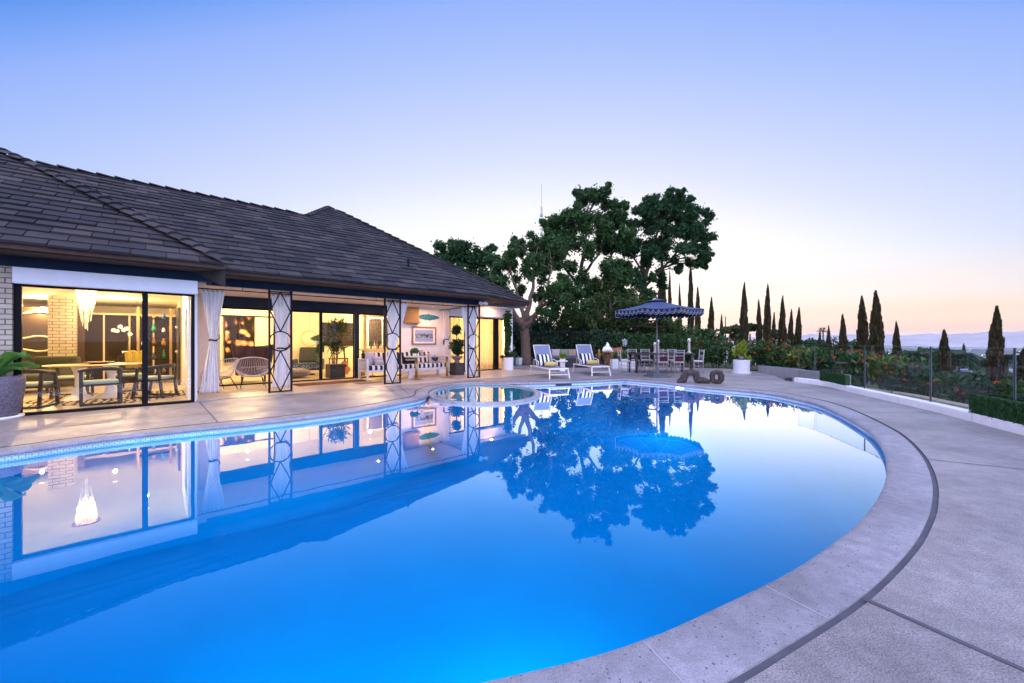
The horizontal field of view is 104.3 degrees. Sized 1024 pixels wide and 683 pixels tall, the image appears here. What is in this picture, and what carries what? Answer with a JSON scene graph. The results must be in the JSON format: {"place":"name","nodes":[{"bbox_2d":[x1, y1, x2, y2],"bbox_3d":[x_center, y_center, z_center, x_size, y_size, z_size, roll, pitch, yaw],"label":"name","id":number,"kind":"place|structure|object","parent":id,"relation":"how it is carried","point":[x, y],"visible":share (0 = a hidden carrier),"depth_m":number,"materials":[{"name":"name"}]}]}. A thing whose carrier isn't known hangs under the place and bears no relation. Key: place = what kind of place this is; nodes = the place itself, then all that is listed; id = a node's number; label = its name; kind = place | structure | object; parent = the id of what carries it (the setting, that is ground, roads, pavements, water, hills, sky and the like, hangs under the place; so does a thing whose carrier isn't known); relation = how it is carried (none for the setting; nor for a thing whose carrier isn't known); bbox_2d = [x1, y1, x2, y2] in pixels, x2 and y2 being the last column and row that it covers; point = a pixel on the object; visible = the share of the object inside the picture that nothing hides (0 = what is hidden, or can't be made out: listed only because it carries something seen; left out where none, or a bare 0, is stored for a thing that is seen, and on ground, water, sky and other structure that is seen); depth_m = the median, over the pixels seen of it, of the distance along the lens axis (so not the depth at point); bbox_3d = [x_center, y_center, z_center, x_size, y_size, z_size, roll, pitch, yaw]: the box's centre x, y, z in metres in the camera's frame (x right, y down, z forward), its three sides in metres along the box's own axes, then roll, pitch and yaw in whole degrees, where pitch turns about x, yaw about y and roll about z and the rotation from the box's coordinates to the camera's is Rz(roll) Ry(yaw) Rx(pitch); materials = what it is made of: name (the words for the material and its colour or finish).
{"place":"outdoors","nodes":[
{"label":"outdoors","id":0,"kind":"place"},
{"bbox_2d":[0,426,839,682],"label":"pool floor","id":1,"kind":"structure","parent":0,"point":[563,548],"depth_m":4.62,"materials":[{"name":"paint"}]},
{"bbox_2d":[0,394,885,596],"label":"pool wall","id":2,"kind":"structure","parent":1,"relation":"on","point":[59,518],"depth_m":6.19,"materials":[{"name":"paint"}]},
{"bbox_2d":[0,381,885,468],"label":"waterline tile","id":3,"kind":"object","parent":2,"relation":"attached to","point":[50,455],"visible":0.39,"depth_m":5.92,"materials":[{"name":"tile"}]},
{"bbox_2d":[0,378,932,682],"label":"pool coping","id":4,"kind":"object","parent":2,"relation":"on","point":[736,638],"visible":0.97,"depth_m":2.02,"materials":[{"name":"stone"}]},
{"bbox_2d":[411,387,938,682],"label":"expansion joint","id":5,"kind":"object","parent":4,"relation":"on","point":[834,621],"visible":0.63,"depth_m":1.99,"materials":[{"name":"rubber"}]},
{"bbox_2d":[677,368,724,383],"bbox_3d":[5.623,1.039,11.880,1.306,0.461,0.258,0,0,14],"label":"stone sculpture","id":6,"kind":"object","parent":4,"relation":"on","point":[686,374],"visible":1,"depth_m":11.80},
{"bbox_2d":[428,384,540,471],"bbox_3d":[-0.700,2.029,10.300,2.870,1.482,3.811,0,0,0],"label":"spa","id":7,"kind":"object","parent":1,"relation":"on","point":[484,427],"visible":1,"depth_m":8.66,"materials":[{"name":"stone"}]},
{"bbox_2d":[0,347,1021,577],"bbox_3d":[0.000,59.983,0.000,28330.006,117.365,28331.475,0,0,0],"label":"ground","id":8,"kind":"structure","parent":0,"point":[875,385],"depth_m":21.57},
{"bbox_2d":[430,236,514,293],"bbox_3d":[-3.027,-3.231,31.113,6.805,10.286,4.184,0,0,0],"label":"broadleaf tree","id":9,"kind":"object","parent":8,"relation":"on","point":[476,261],"visible":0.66,"depth_m":30.16,"materials":[{"name":"green plant"}]},
{"bbox_2d":[483,217,591,364],"bbox_3d":[1.314,-2.747,21.455,5.962,8.444,3.496,0,0,0],"label":"branching tree","id":10,"kind":"object","parent":8,"relation":"on","point":[563,290],"visible":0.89,"depth_m":21.33,"materials":[{"name":"green plant"}]},
{"bbox_2d":[514,315,568,348],"bbox_3d":[2.280,-0.082,28.026,3.969,3.752,3.618,0,0,14],"label":"garden shrub","id":11,"kind":"object","parent":8,"relation":"on","point":[545,323],"visible":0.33,"depth_m":27.42,"materials":[{"name":"green plant"}]},
{"bbox_2d":[530,330,566,359],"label":"garden shrub","id":12,"kind":"object","parent":8,"relation":"on","point":[554,340],"visible":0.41,"depth_m":21.94,"materials":[{"name":"green plant"}]},
{"bbox_2d":[563,330,599,348],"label":"garden shrub","id":13,"kind":"object","parent":8,"relation":"on","point":[577,339],"visible":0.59,"depth_m":22.18,"materials":[{"name":"green plant"}]},
{"bbox_2d":[545,181,642,336],"bbox_3d":[5.065,-4.377,25.479,6.343,11.835,4.706,0,0,0],"label":"broadleaf tree","id":14,"kind":"object","parent":8,"relation":"on","point":[569,224],"visible":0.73,"depth_m":24.81,"materials":[{"name":"green plant"}]},
{"bbox_2d":[584,328,628,364],"bbox_3d":[4.764,0.380,20.996,2.453,2.251,1.943,0,0,0],"label":"garden shrub","id":15,"kind":"object","parent":8,"relation":"on","point":[600,342],"visible":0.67,"depth_m":20.77,"materials":[{"name":"green plant"}]},
{"bbox_2d":[555,278,682,338],"bbox_3d":[6.456,-1.343,23.453,8.103,5.521,4.163,0,0,0],"label":"olive tree","id":16,"kind":"object","parent":8,"relation":"on","point":[594,318],"visible":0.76,"depth_m":23.23,"materials":[{"name":"green plant"}]},
{"bbox_2d":[602,330,641,358],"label":"garden shrub","id":17,"kind":"object","parent":8,"relation":"on","point":[618,344],"visible":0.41,"depth_m":20.64,"materials":[{"name":"green plant"}]},
{"bbox_2d":[619,333,672,365],"bbox_3d":[6.845,0.529,20.163,2.587,1.955,1.800,0,0,-11],"label":"garden shrub","id":18,"kind":"object","parent":8,"relation":"on","point":[647,342],"visible":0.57,"depth_m":20.08,"materials":[{"name":"green plant"}]},
{"bbox_2d":[643,332,686,366],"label":"flowering shrub","id":19,"kind":"object","parent":8,"relation":"on","point":[668,344],"visible":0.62,"depth_m":19.71,"materials":[{"name":"green plant"}]},
{"bbox_2d":[616,185,718,362],"bbox_3d":[10.377,-4.492,26.571,6.726,12.174,4.214,0,0,10],"label":"broadleaf tree","id":20,"kind":"object","parent":8,"relation":"on","point":[662,215],"visible":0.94,"depth_m":25.96,"materials":[{"name":"green plant"}]},
{"bbox_2d":[687,267,693,329],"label":"cypress tree","id":21,"kind":"object","parent":8,"relation":"on","point":[690,320],"visible":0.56,"depth_m":71.62,"materials":[{"name":"green plant"}]},
{"bbox_2d":[673,335,714,367],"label":"flowering shrub","id":22,"kind":"object","parent":8,"relation":"on","point":[685,348],"visible":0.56,"depth_m":19.35,"materials":[{"name":"green plant"}]},
{"bbox_2d":[678,327,727,359],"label":"garden shrub","id":23,"kind":"object","parent":8,"relation":"on","point":[707,333],"visible":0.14,"depth_m":24.56,"materials":[{"name":"green plant"}]},
{"bbox_2d":[718,338,759,369],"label":"flowering shrub","id":24,"kind":"object","parent":8,"relation":"on","point":[731,358],"visible":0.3,"depth_m":18.07,"materials":[{"name":"green plant"}]},
{"bbox_2d":[739,282,749,340],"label":"cypress tree","id":25,"kind":"object","parent":8,"relation":"on","point":[744,327],"visible":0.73,"depth_m":54.84,"materials":[{"name":"green plant"}]},
{"bbox_2d":[732,338,790,365],"bbox_3d":[10.937,0.674,17.186,2.490,1.664,1.896,0,0,-23],"label":"flowering shrub","id":26,"kind":"object","parent":8,"relation":"on","point":[760,356],"visible":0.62,"depth_m":16.96,"materials":[{"name":"green plant"}]},
{"bbox_2d":[763,283,771,365],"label":"cypress tree","id":27,"kind":"object","parent":8,"relation":"on","point":[767,335],"visible":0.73,"depth_m":59.38,"materials":[{"name":"green plant"}]},
{"bbox_2d":[750,346,811,367],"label":"flowering shrub","id":28,"kind":"object","parent":8,"relation":"on","point":[777,359],"visible":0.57,"depth_m":15.32,"materials":[{"name":"green plant"}]},
{"bbox_2d":[778,295,786,346],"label":"cypress tree","id":29,"kind":"object","parent":8,"relation":"on","point":[782,331],"visible":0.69,"depth_m":59.21,"materials":[{"name":"green plant"}]},
{"bbox_2d":[773,345,829,370],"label":"flowering shrub","id":30,"kind":"object","parent":8,"relation":"on","point":[795,358],"visible":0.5,"depth_m":14.29,"materials":[{"name":"green plant"}]},
{"bbox_2d":[758,365,850,384],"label":"retaining wall","id":31,"kind":"structure","parent":8,"relation":"on","point":[783,373],"depth_m":14.31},
{"bbox_2d":[801,346,857,373],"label":"flowering shrub","id":32,"kind":"object","parent":8,"relation":"on","point":[820,361],"visible":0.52,"depth_m":13.43,"materials":[{"name":"green plant"}]},
{"bbox_2d":[838,314,848,354],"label":"cypress tree","id":33,"kind":"object","parent":8,"relation":"on","point":[843,341],"visible":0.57,"depth_m":54.90,"materials":[{"name":"green plant"}]},
{"bbox_2d":[815,349,893,386],"bbox_3d":[11.105,0.970,12.791,2.024,1.481,1.639,0,0,0],"label":"flowering shrub","id":34,"kind":"object","parent":8,"relation":"on","point":[849,365],"visible":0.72,"depth_m":12.62,"materials":[{"name":"green plant"}]},
{"bbox_2d":[856,295,868,362],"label":"cypress tree","id":35,"kind":"object","parent":8,"relation":"on","point":[862,333],"visible":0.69,"depth_m":43.65,"materials":[{"name":"green plant"}]},
{"bbox_2d":[867,290,885,383],"bbox_3d":[35.627,-0.232,38.957,1.389,9.876,1.459,-1,-1,-5],"label":"cypress tree","id":36,"kind":"object","parent":8,"relation":"on","point":[876,335],"visible":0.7,"depth_m":38.72,"materials":[{"name":"green plant"}]},
{"bbox_2d":[841,354,926,389],"bbox_3d":[11.123,1.073,11.978,2.189,1.385,1.495,0,0,0],"label":"flowering shrub","id":37,"kind":"object","parent":8,"relation":"on","point":[883,362],"visible":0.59,"depth_m":11.88,"materials":[{"name":"green plant"}]},
{"bbox_2d":[891,321,901,359],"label":"cypress tree","id":38,"kind":"object","parent":8,"relation":"on","point":[896,349],"visible":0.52,"depth_m":57.10,"materials":[{"name":"green plant"}]},
{"bbox_2d":[870,363,949,395],"bbox_3d":[11.241,1.280,11.122,1.951,1.353,1.490,0,0,0],"label":"flowering shrub","id":39,"kind":"object","parent":8,"relation":"on","point":[900,383],"visible":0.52,"depth_m":11.07,"materials":[{"name":"green plant"}]},
{"bbox_2d":[856,386,968,408],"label":"stone curb","id":40,"kind":"structure","parent":8,"relation":"on","point":[946,402],"depth_m":9.89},
{"bbox_2d":[889,373,982,402],"bbox_3d":[11.506,1.379,10.647,2.169,1.185,1.583,0,0,-23],"label":"flowering shrub","id":41,"kind":"object","parent":8,"relation":"on","point":[945,381],"visible":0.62,"depth_m":10.37,"materials":[{"name":"green plant"}]},
{"bbox_2d":[936,329,954,376],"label":"cypress tree","id":42,"kind":"object","parent":8,"relation":"on","point":[944,360],"visible":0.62,"depth_m":42.55,"materials":[{"name":"green plant"}]},
{"bbox_2d":[932,350,986,372],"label":"shrub","id":43,"kind":"object","parent":8,"relation":"on","point":[958,355],"visible":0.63,"depth_m":54.36,"materials":[{"name":"green plant"}]},
{"bbox_2d":[932,378,1022,403],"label":"flowering shrub","id":44,"kind":"object","parent":8,"relation":"on","point":[967,390],"visible":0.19,"depth_m":9.90,"materials":[{"name":"green plant"}]},
{"bbox_2d":[964,378,1023,401],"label":"flowering shrub","id":45,"kind":"object","parent":8,"relation":"on","point":[1005,387],"visible":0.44,"depth_m":9.22,"materials":[{"name":"green plant"}]},
{"bbox_2d":[984,305,1006,383],"bbox_3d":[37.599,0.943,30.994,1.107,7.727,1.163,0,0,-14],"label":"cypress tree","id":46,"kind":"object","parent":8,"relation":"on","point":[995,364],"visible":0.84,"depth_m":30.80,"materials":[{"name":"green plant"}]},
{"bbox_2d":[0,365,1023,682],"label":"pool deck","id":47,"kind":"structure","parent":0,"point":[960,575],"depth_m":2.58,"materials":[{"name":"concrete"}]},
{"bbox_2d":[0,351,39,420],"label":"potted plant","id":48,"kind":"object","parent":47,"relation":"on","point":[12,391],"visible":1,"depth_m":6.38,"materials":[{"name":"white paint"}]},
{"bbox_2d":[0,147,557,415],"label":"house","id":49,"kind":"structure","parent":47,"relation":"on","point":[121,245],"depth_m":10.14,"materials":[{"name":"beige brick"}]},
{"bbox_2d":[23,369,59,408],"bbox_3d":[-9.068,0.866,7.462,0.632,0.743,0.661,0,0,-24],"label":"dining chair","id":50,"kind":"object","parent":49,"relation":"on","point":[40,384],"visible":0.56,"depth_m":7.39,"materials":[{"name":"brown wood"}]},
{"bbox_2d":[23,356,80,392],"bbox_3d":[-11.568,0.807,9.846,1.100,0.860,0.940,0,0,-12],"label":"sofa","id":51,"kind":"object","parent":49,"relation":"on","point":[41,361],"visible":0.31,"depth_m":10.02,"materials":[{"name":"green fabric"}]},
{"bbox_2d":[23,307,84,362],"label":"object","id":52,"kind":"structure","parent":49,"relation":"attached to","point":[35,331],"depth_m":10.99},
{"bbox_2d":[48,296,76,387],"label":"brick pier","id":53,"kind":"structure","parent":49,"relation":"on","point":[62,325],"depth_m":10.69,"materials":[{"name":"brick"}]},
{"bbox_2d":[75,290,96,330],"bbox_3d":[-9.166,-0.722,8.577,0.420,0.977,0.418,0,0,-42],"label":"chandelier","id":54,"kind":"object","parent":49,"relation":"hanging from","point":[90,300],"visible":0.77,"depth_m":8.55,"materials":[{"name":"glass"}]},
{"bbox_2d":[14,284,194,415],"bbox_3d":[-7.440,0.133,7.442,2.365,2.235,0.130,0,0,-42],"label":"sliding door","id":55,"kind":"structure","parent":49,"relation":"in","point":[18,288],"depth_m":7.62,"materials":[{"name":"black glass"}]},
{"bbox_2d":[23,390,199,406],"bbox_3d":[-8.708,1.232,8.727,2.907,0.008,2.219,0,0,-21],"label":"zebra rug","id":56,"kind":"object","parent":49,"relation":"on","point":[126,399],"visible":0.46,"depth_m":8.29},
{"bbox_2d":[49,363,93,397],"bbox_3d":[-9.960,0.866,9.037,0.632,0.743,0.661,0,0,-38],"label":"dining chair","id":57,"kind":"object","parent":56,"relation":"on","point":[89,375],"visible":0.62,"depth_m":8.99,"materials":[{"name":"brown wood"}]},
{"bbox_2d":[42,363,141,400],"bbox_3d":[-9.029,0.864,8.633,1.540,0.747,1.016,0,0,-42],"label":"dining table","id":58,"kind":"object","parent":56,"relation":"on","point":[110,391],"visible":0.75,"depth_m":8.48,"materials":[{"name":"white wood"}]},
{"bbox_2d":[78,367,122,406],"bbox_3d":[-8.197,0.866,7.940,0.661,0.743,0.632,0,0,42],"label":"dining chair","id":59,"kind":"object","parent":56,"relation":"on","point":[101,382],"visible":1,"depth_m":7.78,"materials":[{"name":"brown wood"}]},
{"bbox_2d":[130,363,178,398],"bbox_3d":[-7.952,0.866,8.908,0.661,0.743,0.632,0,0,-14],"label":"dining chair","id":60,"kind":"object","parent":56,"relation":"on","point":[158,377],"visible":0.9,"depth_m":8.70,"materials":[{"name":"brown wood"}]},
{"bbox_2d":[116,350,141,388],"bbox_3d":[-10.116,0.735,10.575,0.524,1.005,0.575,0,0,-22],"label":"side chair","id":61,"kind":"object","parent":49,"relation":"on","point":[132,356],"visible":0.69,"depth_m":10.69,"materials":[{"name":"fabric"}]},
{"bbox_2d":[85,312,175,379],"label":"glass wall","id":62,"kind":"structure","parent":49,"relation":"on","point":[103,342],"depth_m":12.57,"materials":[{"name":"glass"}]},
{"bbox_2d":[137,307,171,382],"bbox_3d":[-10.685,0.112,11.910,0.780,2.250,0.320,0,0,-42],"label":"display shelf","id":63,"kind":"object","parent":49,"relation":"on","point":[153,329],"visible":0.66,"depth_m":12.00,"materials":[{"name":"gold metal"}]},
{"bbox_2d":[175,307,180,384],"bbox_3d":[-9.667,0.137,11.510,0.114,2.200,0.750,0,0,-42],"label":"door","id":64,"kind":"structure","parent":49,"relation":"attached to","point":[178,350],"depth_m":11.27,"materials":[{"name":"metal"}]},
{"bbox_2d":[200,358,238,389],"bbox_3d":[-7.397,0.841,10.091,0.887,0.828,0.746,0,0,20],"label":"string chair","id":65,"kind":"object","parent":49,"relation":"on","point":[222,377],"visible":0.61,"depth_m":10.22,"materials":[{"name":"white metal"}]},
{"bbox_2d":[220,309,272,376],"bbox_3d":[-9.651,0.015,14.004,3.100,2.445,0.120,0,0,-42],"label":"room divider","id":66,"kind":"object","parent":49,"relation":"on","point":[261,327],"visible":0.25,"depth_m":14.34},
{"bbox_2d":[224,315,254,361],"bbox_3d":[-9.554,-0.100,13.970,0.882,1.640,0.060,0,0,-42],"label":"flower painting","id":67,"kind":"object","parent":66,"relation":"attached to","point":[239,329],"visible":0.64,"depth_m":13.91,"materials":[{"name":"fabric"}]},
{"bbox_2d":[220,306,274,385],"bbox_3d":[-7.593,0.140,11.425,1.431,2.220,0.130,0,0,-42],"label":"sliding door","id":68,"kind":"structure","parent":49,"relation":"in","point":[242,308],"depth_m":11.58,"materials":[{"name":"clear glass"}]},
{"bbox_2d":[231,344,272,381],"bbox_3d":[-8.037,0.663,12.377,1.150,1.149,0.884,0,0,-34],"label":"sofa","id":69,"kind":"object","parent":49,"relation":"on","point":[239,351],"visible":0.64,"depth_m":12.49,"materials":[{"name":"fabric"}]},
{"bbox_2d":[233,357,271,388],"bbox_3d":[-7.043,0.841,10.818,0.887,0.828,0.746,0,0,-36],"label":"string chair","id":70,"kind":"object","parent":49,"relation":"on","point":[250,375],"visible":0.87,"depth_m":10.86,"materials":[{"name":"white metal"}]},
{"bbox_2d":[268,289,292,392],"bbox_3d":[-5.665,0.000,9.747,0.517,2.500,0.042,0,0,-42],"label":"lattice screen","id":71,"kind":"object","parent":49,"relation":"on","point":[280,351],"visible":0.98,"depth_m":9.72,"materials":[{"name":"black metal"}]},
{"bbox_2d":[293,347,324,374],"bbox_3d":[-7.681,0.726,14.981,1.080,1.021,1.067,0,0,-17],"label":"lounge chair","id":72,"kind":"object","parent":49,"relation":"on","point":[308,359],"visible":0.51,"depth_m":15.13,"materials":[{"name":"green fabric"}]},
{"bbox_2d":[293,310,353,381],"bbox_3d":[-6.058,0.140,12.788,2.027,2.220,0.130,0,0,-42],"label":"sliding door","id":73,"kind":"structure","parent":49,"relation":"in","point":[321,348],"depth_m":12.73,"materials":[{"name":"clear glass"}]},
{"bbox_2d":[323,316,350,377],"bbox_3d":[-6.104,0.158,13.784,1.110,2.158,0.924,0,0,-42],"label":"indoor tree","id":74,"kind":"object","parent":49,"relation":"on","point":[334,370],"visible":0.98,"depth_m":13.64,"materials":[{"name":"green plant"}]},
{"bbox_2d":[198,288,476,307],"bbox_3d":[-4.169,-1.225,11.436,7.850,0.086,0.026,0,0,-42],"label":"curtain rod","id":75,"kind":"object","parent":49,"relation":"attached to","point":[326,297],"visible":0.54,"depth_m":10.61,"materials":[{"name":"black metal"}]},
{"bbox_2d":[199,289,224,393],"bbox_3d":[-6.829,-0.015,9.075,0.471,2.371,0.144,0,0,-42],"label":"curtain","id":76,"kind":"object","parent":75,"relation":"hanging from","point":[213,301],"visible":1,"depth_m":9.07,"materials":[{"name":"white fabric"}]},
{"bbox_2d":[271,294,289,387],"bbox_3d":[-5.779,-0.025,10.008,0.484,2.351,0.142,0,0,-42],"label":"curtain","id":77,"kind":"object","parent":75,"relation":"hanging from","point":[280,314],"visible":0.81,"depth_m":10.00,"materials":[{"name":"white fabric"}]},
{"bbox_2d":[386,301,407,381],"bbox_3d":[-3.470,-0.016,12.057,0.690,2.411,0.143,0,0,-42],"label":"curtain","id":78,"kind":"object","parent":75,"relation":"hanging from","point":[392,316],"visible":0.82,"depth_m":11.96,"materials":[{"name":"white fabric"}]},
{"bbox_2d":[461,307,476,375],"bbox_3d":[-1.494,-0.015,13.812,0.691,2.411,0.143,0,0,-42],"label":"curtain","id":79,"kind":"object","parent":75,"relation":"hanging from","point":[472,319],"visible":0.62,"depth_m":13.86,"materials":[{"name":"white fabric"}]},
{"bbox_2d":[293,312,382,372],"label":"partition wall","id":80,"kind":"structure","parent":49,"relation":"on","point":[303,322],"depth_m":15.96,"materials":[{"name":"paint"}]},
{"bbox_2d":[323,322,352,345],"bbox_3d":[-7.092,-0.300,16.290,1.280,0.940,0.060,0,0,-42],"label":"wall screen","id":81,"kind":"object","parent":80,"relation":"attached to","point":[348,338],"depth_m":16.44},
{"bbox_2d":[367,317,387,347],"bbox_3d":[-5.512,-0.380,16.783,1.220,1.260,0.060,0,0,-42],"label":"bar mirror","id":82,"kind":"object","parent":49,"relation":"attached to","point":[375,328],"visible":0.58,"depth_m":16.61,"materials":[{"name":"gold glass"}]},
{"bbox_2d":[384,298,400,383],"bbox_3d":[-3.500,0.000,11.669,0.517,2.500,0.042,0,0,-42],"label":"lattice screen","id":83,"kind":"object","parent":49,"relation":"on","point":[385,336],"visible":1,"depth_m":11.65,"materials":[{"name":"black metal"}]},
{"bbox_2d":[358,352,448,380],"bbox_3d":[-3.659,0.809,13.686,2.990,0.882,0.767,0,0,-42],"label":"porch sofa","id":84,"kind":"object","parent":49,"relation":"on","point":[367,368],"visible":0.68,"depth_m":13.43,"materials":[{"name":"fabric"}]},
{"bbox_2d":[403,307,420,324],"bbox_3d":[-3.710,-1.018,14.694,0.660,0.770,0.190,0,0,-42],"label":"pendant lamp","id":85,"kind":"object","parent":49,"relation":"attached to","point":[411,315],"depth_m":14.64,"materials":[{"name":"fabric"}]},
{"bbox_2d":[412,326,435,344],"bbox_3d":[-3.330,-0.219,15.128,1.025,0.688,0.040,0,0,-42],"label":"framed picture","id":86,"kind":"object","parent":49,"relation":"attached to","point":[423,335],"visible":1,"depth_m":15.11,"materials":[{"name":"beige wood"}]},
{"bbox_2d":[448,324,464,374],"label":"topiary","id":87,"kind":"object","parent":49,"relation":"on","point":[456,366],"visible":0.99,"depth_m":14.70,"materials":[{"name":"green plant"}]},
{"bbox_2d":[467,304,479,377],"bbox_3d":[-1.309,0.000,13.614,0.517,2.500,0.042,0,0,-42],"label":"lattice screen","id":88,"kind":"object","parent":49,"relation":"on","point":[468,336],"visible":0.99,"depth_m":13.59,"materials":[{"name":"black metal"}]},
{"bbox_2d":[475,317,505,370],"bbox_3d":[-0.915,0.115,17.354,1.792,2.270,0.130,0,0,-42],"label":"sliding door","id":89,"kind":"structure","parent":49,"relation":"in","point":[495,320],"depth_m":17.50,"materials":[{"name":"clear glass"}]},
{"bbox_2d":[499,310,516,369],"bbox_3d":[-0.202,-0.075,17.592,0.877,2.650,0.550,0,0,-42],"label":"tub planter","id":90,"kind":"object","parent":49,"relation":"on","point":[507,360],"visible":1,"depth_m":17.56,"materials":[{"name":"green plant"}]},
{"bbox_2d":[8,387,1023,670],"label":"deck joint","id":91,"kind":"object","parent":47,"relation":"on","point":[874,601],"visible":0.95,"depth_m":1.74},
{"bbox_2d":[530,345,569,378],"bbox_3d":[1.300,0.687,14.163,0.768,1.135,1.994,0,0,-17],"label":"sun lounger","id":92,"kind":"object","parent":47,"relation":"on","point":[542,349],"visible":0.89,"depth_m":14.63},
{"bbox_2d":[572,344,610,375],"bbox_3d":[3.028,0.687,15.353,0.768,1.135,1.994,0,0,-12],"label":"sun lounger","id":93,"kind":"object","parent":47,"relation":"on","point":[584,348],"visible":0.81,"depth_m":15.87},
{"bbox_2d":[610,350,634,368],"bbox_3d":[5.140,0.825,18.538,1.104,0.849,0.404,0,0,-8],"label":"trough planter","id":94,"kind":"object","parent":47,"relation":"on","point":[614,361],"visible":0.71,"depth_m":18.40,"materials":[{"name":"ceramic"}]},
{"bbox_2d":[615,296,703,377],"bbox_3d":[5.130,-0.175,14.100,2.858,2.850,2.858,0,0,14],"label":"umbrella","id":95,"kind":"object","parent":47,"relation":"on","point":[657,308],"visible":1,"depth_m":13.76,"materials":[{"name":"fabric"}]},
{"bbox_2d":[627,353,694,372],"bbox_3d":[6.000,0.855,16.150,2.400,0.790,0.960,0,0,-2],"label":"outdoor table","id":96,"kind":"object","parent":47,"relation":"on","point":[637,354],"visible":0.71,"depth_m":15.70,"materials":[{"name":"brown wood"}]},
{"bbox_2d":[691,338,736,367],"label":"flowering shrub","id":97,"kind":"object","parent":47,"relation":"on","point":[712,354],"visible":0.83,"depth_m":18.72,"materials":[{"name":"green plant"}]},
{"bbox_2d":[732,339,751,373],"bbox_3d":[9.068,0.574,15.724,0.716,1.351,0.680,0,0,-35],"label":"tub planter","id":98,"kind":"object","parent":47,"relation":"on","point":[741,364],"visible":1,"depth_m":15.59,"materials":[{"name":"ceramic"}]},
{"bbox_2d":[794,378,1023,434],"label":"kerb wall","id":99,"kind":"structure","parent":47,"relation":"on","point":[958,412],"depth_m":7.21,"materials":[{"name":"concrete"}]},
{"bbox_2d":[819,371,849,385],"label":"hedge block","id":100,"kind":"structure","parent":99,"relation":"on","point":[840,379],"depth_m":10.60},
{"bbox_2d":[968,393,1023,426],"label":"hedge block","id":101,"kind":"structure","parent":99,"relation":"on","point":[1008,410],"depth_m":5.72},
{"bbox_2d":[0,0,1023,336],"label":"sky","id":102,"kind":"structure","parent":0,"point":[840,151],"materials":[{"name":"blue"}]},
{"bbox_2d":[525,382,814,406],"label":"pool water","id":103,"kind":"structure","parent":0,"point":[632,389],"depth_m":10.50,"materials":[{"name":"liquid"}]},
{"bbox_2d":[726,337,1023,348],"bbox_3d":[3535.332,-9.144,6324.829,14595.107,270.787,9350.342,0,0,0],"label":"hills","id":104,"kind":"structure","parent":0,"point":[925,343],"depth_m":6842.47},
{"bbox_2d":[751,331,1023,339],"bbox_3d":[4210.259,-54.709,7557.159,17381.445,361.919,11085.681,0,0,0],"label":"mountains","id":105,"kind":"structure","parent":0,"point":[1006,335],"depth_m":8510.71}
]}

